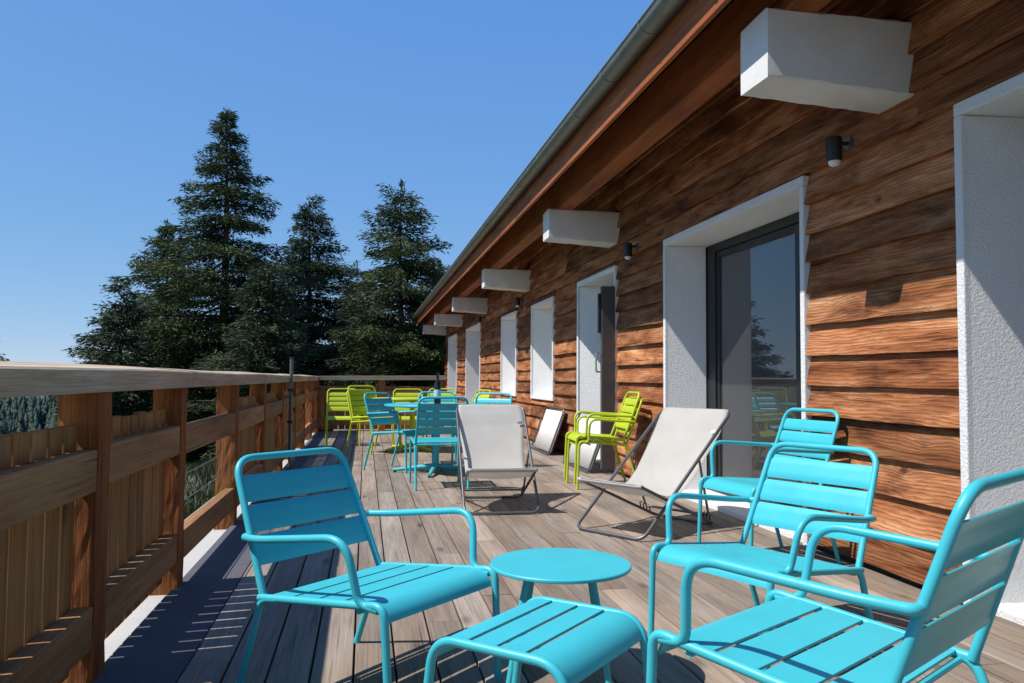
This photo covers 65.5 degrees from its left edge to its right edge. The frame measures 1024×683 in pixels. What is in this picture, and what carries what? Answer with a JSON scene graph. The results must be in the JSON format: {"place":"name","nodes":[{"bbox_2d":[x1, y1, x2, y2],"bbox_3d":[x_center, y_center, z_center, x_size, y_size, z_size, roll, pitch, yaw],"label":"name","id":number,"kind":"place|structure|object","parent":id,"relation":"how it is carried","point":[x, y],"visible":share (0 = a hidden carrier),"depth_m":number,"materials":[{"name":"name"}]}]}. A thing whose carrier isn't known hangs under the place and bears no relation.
{"place":"outdoors","nodes":[
{"label":"outdoors","id":0,"kind":"place"},
{"bbox_2d":[11,395,214,506],"bbox_3d":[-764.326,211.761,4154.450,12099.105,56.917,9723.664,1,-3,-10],"label":"ground","id":1,"kind":"structure","parent":0,"point":[194,488],"depth_m":12.80,"materials":[{"name":"green plant"}]},
{"bbox_2d":[0,354,9,434],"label":"conifer","id":2,"kind":"object","parent":1,"relation":"on","point":[2,431],"visible":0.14,"depth_m":20.71,"materials":[{"name":"green plant"}]},
{"bbox_2d":[0,395,57,435],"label":"forest","id":3,"kind":"object","parent":1,"relation":"on","point":[21,414],"visible":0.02,"depth_m":332.30,"materials":[{"name":"green plant"}]},
{"bbox_2d":[49,280,163,423],"bbox_3d":[-13.490,1.528,27.096,5.014,7.336,4.694,1,-3,-10],"label":"conifer","id":4,"kind":"object","parent":1,"relation":"on","point":[114,333],"visible":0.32,"depth_m":26.71,"materials":[{"name":"green plant"}]},
{"bbox_2d":[75,219,214,451],"bbox_3d":[-14.822,0.462,32.624,6.002,11.320,6.125,3,-4,-44],"label":"conifer","id":5,"kind":"object","parent":1,"relation":"on","point":[162,256],"visible":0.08,"depth_m":32.74,"materials":[{"name":"green plant"}]},
{"bbox_2d":[184,460,214,519],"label":"grass","id":6,"kind":"structure","parent":1,"relation":"on","point":[207,469],"depth_m":12.42,"materials":[{"name":"green plant"}]},
{"bbox_2d":[95,107,334,465],"bbox_3d":[-11.368,-1.724,31.977,8.619,15.103,9.933,-1,-3,20],"label":"conifer","id":7,"kind":"object","parent":1,"relation":"on","point":[196,346],"visible":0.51,"depth_m":30.56,"materials":[{"name":"green plant"}]},
{"bbox_2d":[187,263,331,461],"bbox_3d":[-8.579,0.927,27.262,5.576,7.257,4.791,1,-3,-10],"label":"conifer","id":8,"kind":"object","parent":1,"relation":"on","point":[261,342],"visible":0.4,"depth_m":26.75,"materials":[{"name":"green plant"}]},
{"bbox_2d":[270,194,396,430],"bbox_3d":[-8.633,-0.534,35.229,6.237,12.006,6.240,2,-3,-35],"label":"conifer","id":9,"kind":"object","parent":1,"relation":"on","point":[317,307],"visible":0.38,"depth_m":34.77,"materials":[{"name":"green plant"}]},
{"bbox_2d":[323,260,379,374],"bbox_3d":[-7.273,0.894,37.663,5.354,9.736,6.144,1,-3,-10],"label":"conifer","id":10,"kind":"object","parent":1,"relation":"on","point":[357,274],"visible":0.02,"depth_m":37.77,"materials":[{"name":"green plant"}]},
{"bbox_2d":[320,179,452,430],"bbox_3d":[-4.051,-0.933,28.683,6.042,10.254,5.859,1,-3,-10],"label":"conifer","id":11,"kind":"object","parent":1,"relation":"on","point":[397,351],"visible":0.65,"depth_m":28.33,"materials":[{"name":"green plant"}]},
{"bbox_2d":[409,332,444,386],"bbox_3d":[-2.853,1.427,30.045,3.430,5.186,3.391,1,-3,-10],"label":"shrub","id":12,"kind":"object","parent":1,"relation":"on","point":[422,367],"visible":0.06,"depth_m":29.26,"materials":[{"name":"green plant"}]},
{"bbox_2d":[405,259,449,369],"bbox_3d":[-3.595,0.713,36.313,4.945,8.989,5.700,-2,-4,43],"label":"conifer","id":13,"kind":"object","parent":1,"relation":"on","point":[445,268],"visible":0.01,"depth_m":36.03,"materials":[{"name":"green plant"}]},
{"bbox_2d":[0,0,652,365],"label":"sky","id":14,"kind":"structure","parent":0,"point":[107,107],"materials":[{"name":"blue"}]},
{"bbox_2d":[266,429,439,682],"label":"deck slab","id":15,"kind":"structure","parent":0,"point":[353,672],"depth_m":3.42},
{"bbox_2d":[177,410,1023,682],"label":"deck","id":16,"kind":"structure","parent":15,"relation":"on","point":[429,539],"depth_m":3.91,"materials":[{"name":"brown wood"}]},
{"bbox_2d":[93,431,331,682],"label":"deck edging","id":17,"kind":"object","parent":16,"relation":"attached to","point":[162,642],"visible":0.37,"depth_m":3.42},
{"bbox_2d":[0,361,446,682],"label":"wooden railing","id":18,"kind":"object","parent":16,"relation":"on","point":[101,538],"visible":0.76,"depth_m":2.78,"materials":[{"name":"brown wood"}]},
{"bbox_2d":[287,357,293,466],"bbox_3d":[-2.531,0.806,9.085,0.062,1.250,0.054,1,-3,-10],"label":"metal pole","id":19,"kind":"object","parent":18,"relation":"attached to","point":[290,420],"visible":1,"depth_m":9.07,"materials":[{"name":"black metal"}]},
{"bbox_2d":[325,388,360,446],"bbox_3d":[-2.581,1.146,12.144,0.506,0.856,0.654,1,-3,-14],"label":"lime chair","id":20,"kind":"object","parent":16,"relation":"on","point":[336,396],"visible":0.61,"depth_m":12.34,"materials":[{"name":"paint"}]},
{"bbox_2d":[235,447,501,682],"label":"armchair","id":21,"kind":"object","parent":16,"relation":"on","point":[388,592],"visible":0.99,"depth_m":2.72,"materials":[{"name":"teal paint"}]},
{"bbox_2d":[345,389,400,454],"bbox_3d":[-1.935,1.098,11.034,0.654,0.856,0.506,-2,-4,45],"label":"lime chair","id":22,"kind":"object","parent":16,"relation":"on","point":[364,412],"visible":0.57,"depth_m":11.03,"materials":[{"name":"paint"}]},
{"bbox_2d":[347,385,401,449],"bbox_3d":[-1.918,1.038,11.030,0.654,0.856,0.506,-2,-4,45],"label":"lime chair","id":23,"kind":"object","parent":22,"relation":"on","point":[357,396],"visible":0.72,"depth_m":11.12,"materials":[{"name":"paint"}]},
{"bbox_2d":[363,392,432,473],"bbox_3d":[-1.275,1.001,8.892,0.654,0.856,0.567,-1,-3,31],"label":"dining armchair","id":24,"kind":"object","parent":16,"relation":"on","point":[387,419],"visible":0.81,"depth_m":8.92,"materials":[{"name":"teal paint"}]},
{"bbox_2d":[377,397,431,452],"bbox_3d":[-1.415,1.171,11.289,1.120,0.740,1.120,-2,-4,45],"label":"lime table","id":25,"kind":"object","parent":16,"relation":"on","point":[412,414],"visible":0.48,"depth_m":11.23,"materials":[{"name":"paint"}]},
{"bbox_2d":[391,389,425,444],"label":"lime chair","id":26,"kind":"object","parent":16,"relation":"on","point":[404,409],"visible":0.3,"depth_m":12.47,"materials":[{"name":"paint"}]},
{"bbox_2d":[384,403,479,477],"bbox_3d":[-0.825,1.050,8.635,1.120,0.740,1.120,0,-3,3],"label":"dining table","id":27,"kind":"object","parent":16,"relation":"on","point":[434,465],"visible":0.59,"depth_m":8.60,"materials":[{"name":"teal paint"}]},
{"bbox_2d":[434,373,440,403],"bbox_3d":[-0.802,0.506,8.582,0.078,0.340,0.078,1,-3,-10],"label":"wine bottle","id":28,"kind":"object","parent":27,"relation":"on","point":[437,387],"visible":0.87,"depth_m":8.55,"materials":[{"name":"black glass"}]},
{"bbox_2d":[416,391,457,464],"bbox_3d":[-0.907,1.040,9.657,0.506,0.856,0.654,1,-3,-6],"label":"dining chair","id":29,"kind":"object","parent":16,"relation":"on","point":[445,400],"visible":0.27,"depth_m":9.93,"materials":[{"name":"teal paint"}]},
{"bbox_2d":[419,388,455,443],"bbox_3d":[-1.172,1.183,12.756,0.506,0.856,0.654,0,-3,5],"label":"lime chair","id":30,"kind":"object","parent":16,"relation":"on","point":[442,394],"visible":0.28,"depth_m":13.05,"materials":[{"name":"paint"}]},
{"bbox_2d":[409,396,469,490],"bbox_3d":[-0.693,0.942,7.545,0.506,0.856,0.654,1,-3,-12],"label":"dining chair","id":31,"kind":"object","parent":16,"relation":"on","point":[434,422],"visible":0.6,"depth_m":7.31,"materials":[{"name":"teal paint"}]},
{"bbox_2d":[439,389,490,446],"bbox_3d":[-0.697,1.143,11.847,0.654,0.856,0.506,2,-3,-30],"label":"lime chair","id":32,"kind":"object","parent":16,"relation":"on","point":[483,396],"visible":0.23,"depth_m":12.01,"materials":[{"name":"paint"}]},
{"bbox_2d":[451,392,511,470],"bbox_3d":[-0.324,1.014,9.046,0.506,0.856,0.654,-1,-3,22],"label":"dining chair","id":33,"kind":"object","parent":16,"relation":"on","point":[491,401],"visible":0.27,"depth_m":9.31,"materials":[{"name":"teal paint"}]},
{"bbox_2d":[456,404,539,514],"bbox_3d":[-0.133,0.925,6.469,0.606,0.791,1.002,1,-3,-7],"label":"deckchair","id":34,"kind":"object","parent":16,"relation":"on","point":[492,437],"visible":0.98,"depth_m":6.69,"materials":[{"name":"white fabric"}]},
{"bbox_2d":[424,596,647,682],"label":"footstool","id":35,"kind":"object","parent":16,"relation":"on","point":[605,636],"visible":1,"depth_m":2.06,"materials":[{"name":"teal paint"}]},
{"bbox_2d":[531,405,564,454],"bbox_3d":[0.513,1.241,11.182,0.071,0.671,1.143,21,-6,-9],"label":"folded deckchair","id":36,"kind":"object","parent":16,"relation":"on","point":[549,429],"visible":0.99,"depth_m":11.08,"materials":[{"name":"white fabric"}]},
{"bbox_2d":[490,548,631,682],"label":"coffee table","id":37,"kind":"object","parent":16,"relation":"on","point":[529,568],"visible":0.88,"depth_m":2.65,"materials":[{"name":"teal paint"}]},
{"bbox_2d":[562,413,599,472],"bbox_3d":[0.851,1.149,9.183,0.071,0.671,1.143,21,-6,-9],"label":"folded deckchair","id":38,"kind":"object","parent":16,"relation":"on","point":[588,455],"visible":0.48,"depth_m":8.98,"materials":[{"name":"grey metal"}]},
{"bbox_2d":[566,396,642,489],"bbox_3d":[0.887,0.956,7.648,0.654,0.856,0.567,1,-3,-7],"label":"lime armchair","id":39,"kind":"object","parent":16,"relation":"on","point":[604,441],"visible":0.77,"depth_m":7.48,"materials":[{"name":"paint"}]},
{"bbox_2d":[563,391,639,484],"bbox_3d":[0.865,0.909,7.662,0.654,0.856,0.567,1,-3,-7],"label":"lime armchair","id":40,"kind":"object","parent":39,"relation":"on","point":[575,436],"visible":0.98,"depth_m":7.62,"materials":[{"name":"paint"}]},
{"bbox_2d":[577,407,729,540],"bbox_3d":[0.996,0.881,5.555,1.022,0.807,0.618,3,-4,-42],"label":"deckchair","id":41,"kind":"object","parent":16,"relation":"on","point":[681,441],"visible":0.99,"depth_m":5.69,"materials":[{"name":"white fabric"}]},
{"bbox_2d":[412,0,1023,625],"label":"chalet","id":42,"kind":"object","parent":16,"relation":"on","point":[776,268],"visible":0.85,"depth_m":4.80,"materials":[{"name":"brown wood"}]},
{"bbox_2d":[478,316,483,323],"bbox_3d":[-0.717,-0.491,18.415,0.143,0.171,0.086,1,-3,-10],"label":"wall lamp","id":43,"kind":"object","parent":42,"relation":"attached to","point":[480,320],"visible":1,"depth_m":18.38,"materials":[{"name":"metal"}]},
{"bbox_2d":[515,297,523,306],"bbox_3d":[0.123,-0.680,13.845,0.143,0.171,0.086,1,-3,-10],"label":"wall lamp","id":44,"kind":"object","parent":42,"relation":"attached to","point":[517,301],"visible":1,"depth_m":13.81,"materials":[{"name":"metal"}]},
{"bbox_2d":[595,286,614,469],"bbox_3d":[1.104,0.349,9.399,0.690,2.163,1.551,1,-3,-10],"label":"door","id":45,"kind":"structure","parent":42,"relation":"in","point":[606,297],"depth_m":8.60,"materials":[{"name":"grey metal"}]},
{"bbox_2d":[624,243,637,259],"bbox_3d":[1.195,-0.907,8.017,0.143,0.171,0.086,1,-3,-10],"label":"wall lamp","id":46,"kind":"object","parent":42,"relation":"attached to","point":[628,247],"visible":1,"depth_m":7.98,"materials":[{"name":"metal"}]},
{"bbox_2d":[706,212,801,507],"bbox_3d":[2.012,0.185,6.138,0.085,2.195,2.270,1,-3,-10],"label":"sliding door","id":47,"kind":"structure","parent":42,"relation":"in","point":[753,334],"depth_m":6.43,"materials":[{"name":"glass"}]},
{"bbox_2d":[826,135,852,166],"bbox_3d":[1.843,-1.068,4.490,0.143,0.171,0.086,1,-3,-10],"label":"wall lamp","id":48,"kind":"object","parent":42,"relation":"attached to","point":[834,154],"visible":1,"depth_m":4.46,"materials":[{"name":"grey metal"}]},
{"bbox_2d":[648,441,878,667],"bbox_3d":[1.004,0.797,3.124,0.774,0.752,0.649,2,-3,-35],"label":"armchair","id":49,"kind":"object","parent":16,"relation":"on","point":[798,521],"visible":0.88,"depth_m":3.20,"materials":[{"name":"teal paint"}]},
{"bbox_2d":[697,408,840,564],"bbox_3d":[1.474,0.815,4.563,0.654,0.856,0.567,1,-3,-20],"label":"dining armchair","id":50,"kind":"object","parent":16,"relation":"on","point":[740,486],"visible":0.52,"depth_m":4.63,"materials":[{"name":"teal paint"}]},
{"bbox_2d":[646,468,1023,682],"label":"armchair","id":51,"kind":"object","parent":16,"relation":"on","point":[920,649],"visible":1,"depth_m":1.87,"materials":[{"name":"teal paint"}]},
{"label":"deck wall","id":52,"kind":"structure","parent":0,"visible":0},
{"bbox_2d":[104,433,314,661],"bbox_3d":[-2.326,1.474,6.451,0.392,0.270,18.050,1,-3,-10],"label":"ledge","id":53,"kind":"object","parent":52,"relation":"on","point":[119,635],"visible":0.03,"depth_m":3.65,"materials":[{"name":"concrete"}]}
]}

